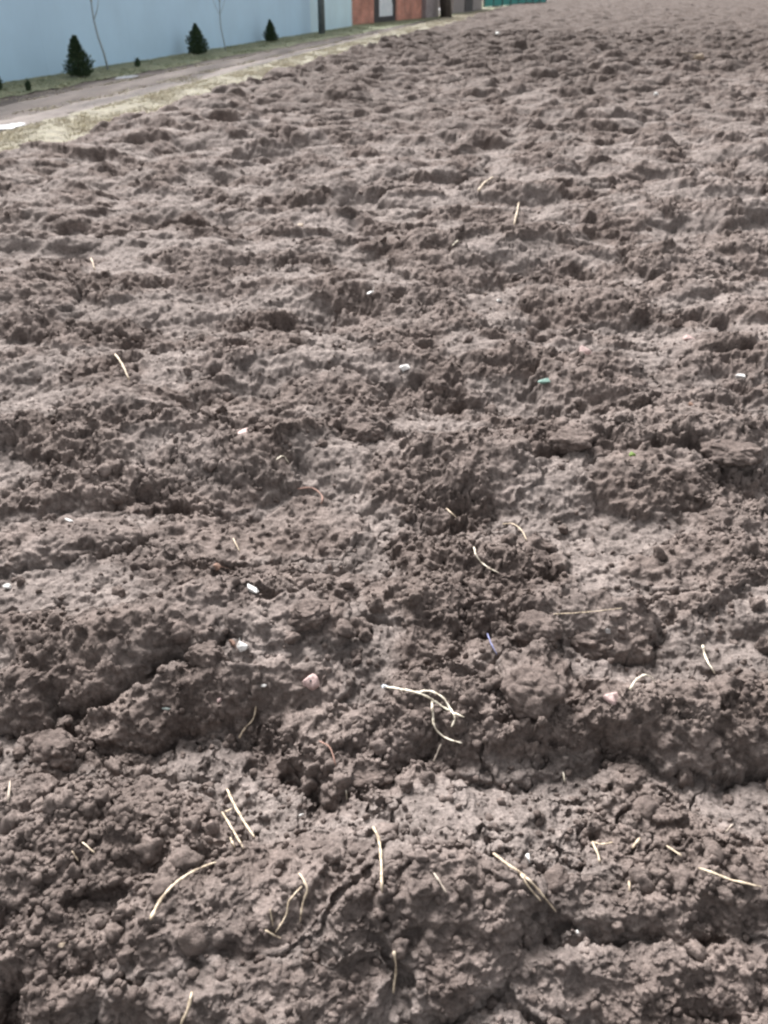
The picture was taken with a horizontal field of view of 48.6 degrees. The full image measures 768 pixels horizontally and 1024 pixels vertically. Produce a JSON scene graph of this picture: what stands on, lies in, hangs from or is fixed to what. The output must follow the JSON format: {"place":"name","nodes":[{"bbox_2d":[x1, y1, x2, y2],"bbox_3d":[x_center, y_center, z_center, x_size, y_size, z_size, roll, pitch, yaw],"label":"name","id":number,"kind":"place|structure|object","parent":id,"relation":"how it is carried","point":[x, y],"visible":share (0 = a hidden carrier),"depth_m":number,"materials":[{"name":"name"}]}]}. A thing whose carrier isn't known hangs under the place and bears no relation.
{"place":"outdoors","nodes":[
{"label":"outdoors","id":0,"kind":"place"},
{"bbox_2d":[0,6,497,131],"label":"dirt track","id":1,"kind":"structure","parent":0,"point":[8,108],"depth_m":14.81,"materials":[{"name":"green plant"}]},
{"bbox_2d":[0,122,24,128],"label":"puddle","id":2,"kind":"object","parent":1,"relation":"on","point":[10,126],"visible":1,"depth_m":10.62,"materials":[{"name":"white liquid"}]},
{"bbox_2d":[116,75,137,78],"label":"puddle","id":3,"kind":"object","parent":1,"relation":"on","point":[130,76],"visible":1,"depth_m":16.36,"materials":[{"name":"grey liquid"}]},
{"bbox_2d":[0,6,501,150],"bbox_3d":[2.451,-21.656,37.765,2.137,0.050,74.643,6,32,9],"label":"dry grass","id":4,"kind":"structure","parent":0,"point":[82,121],"depth_m":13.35,"materials":[{"name":"beige plant"}]},
{"bbox_2d":[0,3,509,97],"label":"green strip","id":5,"kind":"object","parent":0,"point":[170,61],"visible":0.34,"depth_m":19.62,"materials":[{"name":"green plant"}]},
{"bbox_2d":[22,79,31,90],"bbox_3d":[-5.857,-7.020,13.973,0.138,0.237,0.197,-16,35,-24],"label":"seedling shrub","id":6,"kind":"object","parent":5,"relation":"on","point":[28,85],"visible":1,"depth_m":13.95,"materials":[{"name":"green plant"}]},
{"bbox_2d":[61,34,95,76],"bbox_3d":[-5.771,-8.523,15.943,0.646,0.769,0.596,0,32,0],"label":"conifer","id":7,"kind":"object","parent":5,"relation":"on","point":[80,66],"visible":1,"depth_m":15.89,"materials":[{"name":"green plant"}]},
{"bbox_2d":[90,0,108,69],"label":"sapling","id":8,"kind":"object","parent":5,"relation":"on","point":[97,34],"visible":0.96,"depth_m":17.07,"materials":[{"name":"grey plant"}]},
{"bbox_2d":[134,56,139,66],"bbox_3d":[-5.292,-9.659,18.247,0.169,0.249,0.157,0,32,0],"label":"seedling shrub","id":9,"kind":"object","parent":5,"relation":"on","point":[137,62],"visible":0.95,"depth_m":18.22,"materials":[{"name":"green plant"}]},
{"bbox_2d":[185,23,208,54],"bbox_3d":[-4.676,-11.796,21.242,0.587,0.754,0.614,0,32,0],"label":"conifer","id":10,"kind":"object","parent":5,"relation":"on","point":[195,43],"visible":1,"depth_m":21.17,"materials":[{"name":"green plant"}]},
{"bbox_2d":[213,0,225,49],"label":"sapling","id":11,"kind":"object","parent":5,"relation":"on","point":[220,21],"visible":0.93,"depth_m":22.33,"materials":[{"name":"grey plant"}]},
{"bbox_2d":[0,9,488,96],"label":"green grass","id":12,"kind":"structure","parent":5,"relation":"on","point":[195,58],"depth_m":20.54,"materials":[{"name":"green plant"}]},
{"bbox_2d":[263,19,278,41],"bbox_3d":[-3.491,-14.797,26.160,0.554,0.670,0.516,0,32,0],"label":"conifer","id":13,"kind":"object","parent":5,"relation":"on","point":[271,35],"visible":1,"depth_m":26.11,"materials":[{"name":"green plant"}]},
{"bbox_2d":[0,0,767,1023],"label":"ploughed field","id":14,"kind":"structure","parent":0,"point":[572,86],"depth_m":2.87,"materials":[{"name":"soil"}]},
{"bbox_2d":[2,583,11,588],"bbox_3d":[-1.064,0.210,2.401,0.026,0.013,0.015,0,57,0],"label":"white bit","id":15,"kind":"object","parent":14,"relation":"on","point":[8,586],"visible":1,"depth_m":2.40,"materials":[{"name":"white stone"}]},
{"bbox_2d":[7,781,10,802],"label":"straw","id":16,"kind":"object","parent":14,"relation":"on","point":[8,791],"visible":1,"depth_m":1.69,"materials":[{"name":"beige plant"}]},
{"bbox_2d":[29,728,76,771],"bbox_3d":[-0.737,0.538,1.900,0.125,0.081,0.095,13,34,19],"label":"soil clod","id":17,"kind":"object","parent":14,"relation":"on","point":[55,747],"visible":0.98,"depth_m":1.87,"materials":[{"name":"brown soil"}]},
{"bbox_2d":[72,842,94,861],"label":"faint straws","id":18,"kind":"object","parent":14,"relation":"on","point":[86,845],"visible":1,"depth_m":1.57,"materials":[{"name":"beige plant"}]},
{"bbox_2d":[114,354,129,379],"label":"straw","id":19,"kind":"object","parent":14,"relation":"on","point":[120,361],"visible":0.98,"depth_m":3.69,"materials":[{"name":"beige plant"}]},
{"bbox_2d":[149,862,215,919],"bbox_3d":[-0.360,0.664,1.506,0.020,0.031,0.157,19,37,28],"label":"straw","id":20,"kind":"object","parent":14,"relation":"on","point":[169,888],"visible":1,"depth_m":1.49,"materials":[{"name":"beige plant"}]},
{"bbox_2d":[180,991,192,1023],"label":"straw","id":21,"kind":"object","parent":14,"relation":"on","point":[188,1006],"visible":1,"depth_m":1.35,"materials":[{"name":"beige plant"}]},
{"bbox_2d":[184,640,229,667],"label":"soil clod","id":22,"kind":"object","parent":14,"relation":"on","point":[207,653],"visible":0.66,"depth_m":2.08,"materials":[{"name":"brown soil"}]},
{"bbox_2d":[211,562,228,569],"bbox_3d":[-0.471,0.160,2.451,0.060,0.037,0.023,-7,32,-11],"label":"tan chip","id":23,"kind":"object","parent":14,"relation":"on","point":[216,566],"visible":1,"depth_m":2.44,"materials":[{"name":"beige stone"}]},
{"bbox_2d":[229,639,237,649],"bbox_3d":[-0.375,0.333,2.135,0.010,0.014,0.039,-25,40,-34],"label":"rusty fragment","id":24,"kind":"object","parent":14,"relation":"on","point":[232,642],"visible":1,"depth_m":2.14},
{"bbox_2d":[221,788,254,848],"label":"joined straws","id":25,"kind":"object","parent":14,"relation":"on","point":[239,814],"visible":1,"depth_m":1.75,"materials":[{"name":"beige plant"}]},
{"bbox_2d":[237,638,248,651],"bbox_3d":[-0.359,0.331,2.127,0.028,0.021,0.049,-22,38,-31],"label":"white fragment","id":26,"kind":"object","parent":14,"relation":"on","point":[241,646],"visible":1,"depth_m":2.12,"materials":[{"name":"white stone"}]},
{"bbox_2d":[238,428,253,433],"bbox_3d":[-0.515,-0.294,3.133,0.070,0.026,0.032,-17,58,-11],"label":"pinkish chip","id":27,"kind":"object","parent":14,"relation":"on","point":[242,431],"visible":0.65,"depth_m":3.12,"materials":[{"name":"stone"}]},
{"bbox_2d":[239,706,256,737],"bbox_3d":[-0.325,0.501,2.026,0.009,0.059,0.062,27,41,36],"label":"straw","id":28,"kind":"object","parent":14,"relation":"on","point":[244,728],"visible":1,"depth_m":2.03,"materials":[{"name":"beige plant"}]},
{"bbox_2d":[247,584,258,592],"bbox_3d":[-0.353,0.207,2.277,0.039,0.013,0.017,30,62,18],"label":"white sliver","id":29,"kind":"object","parent":14,"relation":"on","point":[252,589],"visible":1,"depth_m":2.27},
{"bbox_2d":[265,909,280,938],"bbox_3d":[-0.193,0.705,1.446,0.020,0.041,0.034,-20,37,-28],"label":"rootlet","id":30,"kind":"object","parent":14,"relation":"on","point":[267,931],"visible":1,"depth_m":1.45,"materials":[{"name":"plant"}]},
{"bbox_2d":[275,873,307,932],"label":"rootlets","id":31,"kind":"object","parent":14,"relation":"on","point":[300,887],"visible":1,"depth_m":1.48,"materials":[{"name":"plant"}]},
{"bbox_2d":[287,598,330,631],"bbox_3d":[-0.194,0.270,2.180,0.118,0.068,0.092,-27,41,-36],"label":"soil clod","id":32,"kind":"object","parent":14,"relation":"on","point":[308,614],"visible":0.99,"depth_m":2.15,"materials":[{"name":"soil"}]},
{"bbox_2d":[298,487,322,503],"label":"straw","id":33,"kind":"object","parent":14,"relation":"on","point":[314,489],"visible":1,"depth_m":2.92,"materials":[{"name":"beige plant"}]},
{"bbox_2d":[303,674,319,690],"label":"pink stone","id":34,"kind":"object","parent":14,"relation":"on","point":[311,682],"visible":1,"depth_m":2.02,"materials":[{"name":"pink stone"}]},
{"bbox_2d":[319,741,335,765],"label":"straw","id":35,"kind":"object","parent":14,"relation":"on","point":[329,747],"visible":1,"depth_m":1.87,"materials":[{"name":"beige plant"}]},
{"bbox_2d":[340,421,385,443],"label":"soil clod","id":36,"kind":"object","parent":14,"relation":"on","point":[362,432],"visible":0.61,"depth_m":3.14,"materials":[{"name":"brown soil"}]},
{"bbox_2d":[352,760,395,792],"bbox_3d":[-0.029,0.583,1.869,0.128,0.059,0.096,-9,33,-15],"label":"soil clod","id":37,"kind":"object","parent":14,"relation":"on","point":[364,776],"visible":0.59,"depth_m":1.84,"materials":[{"name":"brown soil"}]},
{"bbox_2d":[372,826,382,891],"bbox_3d":[-0.009,0.629,1.562,0.012,0.138,0.229,-3,32,-4],"label":"straw","id":38,"kind":"object","parent":14,"relation":"on","point":[380,857],"visible":1,"depth_m":1.53,"materials":[{"name":"beige plant"}]},
{"bbox_2d":[392,951,396,992],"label":"straw","id":39,"kind":"object","parent":14,"relation":"on","point":[395,973],"visible":1,"depth_m":1.41,"materials":[{"name":"beige plant"}]},
{"bbox_2d":[399,364,409,370],"bbox_3d":[0.090,-0.627,3.707,0.048,0.025,0.040,0,57,0],"label":"white chip","id":40,"kind":"object","parent":14,"relation":"on","point":[404,367],"visible":1,"depth_m":3.70,"materials":[{"name":"white stone"}]},
{"bbox_2d":[381,684,463,743],"bbox_3d":[0.084,0.442,1.955,0.058,0.083,0.268,-28,41,-37],"label":"forked stalk","id":41,"kind":"object","parent":14,"relation":"on","point":[428,697],"visible":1,"depth_m":1.93,"materials":[{"name":"plant"}]},
{"bbox_2d":[433,744,441,761],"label":"straw","id":42,"kind":"object","parent":14,"relation":"on","point":[439,747],"visible":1,"depth_m":1.89,"materials":[{"name":"beige plant"}]},
{"bbox_2d":[427,377,448,396],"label":"soil clod","id":43,"kind":"object","parent":14,"relation":"on","point":[438,386],"visible":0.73,"depth_m":3.62,"materials":[{"name":"soil"}]},
{"bbox_2d":[433,873,446,893],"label":"straw","id":44,"kind":"object","parent":14,"relation":"on","point":[435,875],"visible":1,"depth_m":1.46,"materials":[{"name":"beige plant"}]},
{"bbox_2d":[477,177,492,190],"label":"straw","id":45,"kind":"object","parent":14,"relation":"on","point":[480,187],"visible":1,"depth_m":7.00,"materials":[{"name":"beige plant"}]},
{"bbox_2d":[473,547,498,572],"bbox_3d":[0.281,0.130,2.474,0.042,0.038,0.143,-14,34,-21],"label":"straw","id":46,"kind":"object","parent":14,"relation":"on","point":[480,561],"visible":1,"depth_m":2.46,"materials":[{"name":"beige plant"}]},
{"bbox_2d":[487,633,496,654],"bbox_3d":[0.271,0.331,2.165,0.012,0.050,0.131,-2,32,-3],"label":"thread","id":47,"kind":"object","parent":14,"relation":"on","point":[491,643],"visible":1,"depth_m":2.13},
{"bbox_2d":[503,523,526,540],"bbox_3d":[0.422,0.061,2.706,0.020,0.084,0.222,-6,32,-9],"label":"straw","id":48,"kind":"object","parent":14,"relation":"on","point":[518,527],"visible":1,"depth_m":2.70,"materials":[{"name":"beige plant"}]},
{"bbox_2d":[513,202,518,224],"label":"straw","id":49,"kind":"object","parent":14,"relation":"on","point":[516,214],"visible":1,"depth_m":6.22,"materials":[{"name":"beige plant"}]},
{"bbox_2d":[493,853,555,911],"bbox_3d":[0.243,0.664,1.543,0.047,0.092,0.153,-27,41,-36],"label":"straw","id":50,"kind":"object","parent":14,"relation":"on","point":[522,875],"visible":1,"depth_m":1.50,"materials":[{"name":"beige plant"}]},
{"bbox_2d":[500,664,567,720],"bbox_3d":[0.344,0.425,1.968,0.153,0.122,0.146,-21,38,-30],"label":"soil clod","id":51,"kind":"object","parent":14,"relation":"on","point":[533,692],"visible":0.87,"depth_m":1.92,"materials":[{"name":"soil"}]},
{"bbox_2d":[513,609,562,647],"bbox_3d":[0.389,0.307,2.171,0.128,0.089,0.113,-3,32,-5],"label":"soil clod","id":52,"kind":"object","parent":14,"relation":"on","point":[530,626],"visible":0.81,"depth_m":2.14,"materials":[{"name":"brown soil"}]},
{"bbox_2d":[538,378,549,383],"bbox_3d":[0.673,-0.552,3.580,0.053,0.016,0.023,0,57,0],"label":"green fragment","id":53,"kind":"object","parent":14,"relation":"on","point":[545,380],"visible":1,"depth_m":3.57,"materials":[{"name":"plastic"}]},
{"bbox_2d":[547,426,592,454],"bbox_3d":[0.680,-0.256,3.101,0.164,0.077,0.134,11,33,16],"label":"soil clod","id":54,"kind":"object","parent":14,"relation":"on","point":[563,439],"visible":0.98,"depth_m":3.06,"materials":[{"name":"brown soil"}]},
{"bbox_2d":[579,345,591,354],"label":"pale stone","id":55,"kind":"object","parent":14,"relation":"on","point":[585,350],"visible":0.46,"depth_m":3.96,"materials":[{"name":"pink stone"}]},
{"bbox_2d":[555,608,620,613],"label":"straw","id":56,"kind":"object","parent":14,"relation":"on","point":[586,612],"visible":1,"depth_m":2.21,"materials":[{"name":"beige plant"}]},
{"bbox_2d":[570,629,610,660],"bbox_3d":[0.541,0.354,2.239,0.181,0.127,0.137,6,32,10],"label":"soil clod","id":57,"kind":"object","parent":14,"relation":"on","point":[583,642],"visible":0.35,"depth_m":2.18,"materials":[{"name":"brown soil"}]},
{"bbox_2d":[591,841,612,861],"bbox_3d":[0.420,0.654,1.660,0.033,0.022,0.068,21,38,30],"label":"straw","id":58,"kind":"object","parent":14,"relation":"on","point":[593,843],"visible":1,"depth_m":1.65,"materials":[{"name":"beige plant"}]},
{"bbox_2d":[603,692,618,704],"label":"pinkish stone","id":59,"kind":"object","parent":14,"relation":"on","point":[610,698],"visible":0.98,"depth_m":1.90,"materials":[{"name":"pink stone"}]},
{"bbox_2d":[631,838,639,848],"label":"straw","id":60,"kind":"object","parent":14,"relation":"on","point":[635,843],"visible":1,"depth_m":1.66,"materials":[{"name":"beige plant"}]},
{"bbox_2d":[629,674,654,689],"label":"straw","id":61,"kind":"object","parent":14,"relation":"on","point":[634,681],"visible":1,"depth_m":1.92,"materials":[{"name":"beige plant"}]},
{"bbox_2d":[666,845,681,855],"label":"straw","id":62,"kind":"object","parent":14,"relation":"on","point":[672,849],"visible":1,"depth_m":1.60,"materials":[{"name":"beige plant"}]},
{"bbox_2d":[682,334,693,340],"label":"pinkish stone","id":63,"kind":"object","parent":14,"relation":"on","point":[687,337],"visible":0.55,"depth_m":4.21,"materials":[{"name":"pink stone"}]},
{"bbox_2d":[681,51,703,59],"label":"pale boulder","id":64,"kind":"object","parent":14,"relation":"on","point":[698,56],"visible":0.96,"depth_m":18.47,"materials":[{"name":"beige stone"}]},
{"bbox_2d":[701,644,714,673],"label":"straw","id":65,"kind":"object","parent":14,"relation":"on","point":[704,653],"visible":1,"depth_m":2.20,"materials":[{"name":"beige plant"}]},
{"bbox_2d":[698,867,762,887],"bbox_3d":[0.623,0.661,1.528,0.113,0.022,0.019,8,33,13],"label":"straw","id":66,"kind":"object","parent":14,"relation":"on","point":[722,876],"visible":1,"depth_m":1.53,"materials":[{"name":"beige plant"}]},
{"bbox_2d":[700,436,764,468],"bbox_3d":[1.245,-0.201,3.045,0.232,0.098,0.189,-6,32,-10],"label":"soil clod","id":67,"kind":"object","parent":14,"relation":"on","point":[723,453],"visible":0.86,"depth_m":3.00,"materials":[{"name":"brown soil"}]},
{"bbox_2d":[735,374,745,377],"bbox_3d":[1.573,-0.601,3.755,0.046,0.018,0.024,0,57,0],"label":"white chip","id":68,"kind":"object","parent":14,"relation":"on","point":[740,375],"visible":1,"depth_m":3.75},
{"label":"ground","id":69,"kind":"structure","parent":0,"visible":0},
{"bbox_2d":[0,0,351,82],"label":"boundary wall","id":70,"kind":"structure","parent":69,"relation":"on","point":[35,36],"depth_m":19.23,"materials":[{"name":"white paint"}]},
{"bbox_2d":[317,0,324,33],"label":"utility pole","id":71,"kind":"object","parent":69,"relation":"on","point":[321,20],"depth_m":30.25,"materials":[{"name":"concrete"}]},
{"bbox_2d":[0,144,767,1023],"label":"soil lumps","id":72,"kind":"object","parent":69,"relation":"on","point":[192,940],"visible":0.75,"depth_m":1.86,"materials":[{"name":"brown soil"}]},
{"bbox_2d":[352,0,421,24],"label":"brick outbuilding","id":73,"kind":"structure","parent":69,"relation":"on","point":[368,11],"depth_m":40.32,"materials":[{"name":"red brick"}]},
{"bbox_2d":[379,0,392,16],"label":"door","id":74,"kind":"structure","parent":73,"relation":"in","point":[385,6],"depth_m":40.45,"materials":[{"name":"white paint"}]},
{"bbox_2d":[421,0,438,17],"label":"block wall","id":75,"kind":"structure","parent":69,"relation":"on","point":[430,8],"depth_m":45.16,"materials":[{"name":"grey concrete"}]},
{"bbox_2d":[440,0,451,16],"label":"tree","id":76,"kind":"object","parent":69,"relation":"on","point":[445,9],"visible":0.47,"depth_m":45.75,"materials":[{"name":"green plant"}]},
{"bbox_2d":[439,0,481,13],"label":"shed","id":77,"kind":"structure","parent":69,"relation":"on","point":[458,6],"depth_m":54.82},
{"bbox_2d":[464,0,472,11],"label":"door","id":78,"kind":"structure","parent":77,"relation":"in","point":[468,7],"depth_m":55.98,"materials":[{"name":"grey metal"}]},
{"bbox_2d":[483,0,546,6],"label":"metal fence","id":79,"kind":"object","parent":69,"relation":"on","point":[492,3],"visible":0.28,"depth_m":70.93,"materials":[{"name":"teal metal"}]}
]}

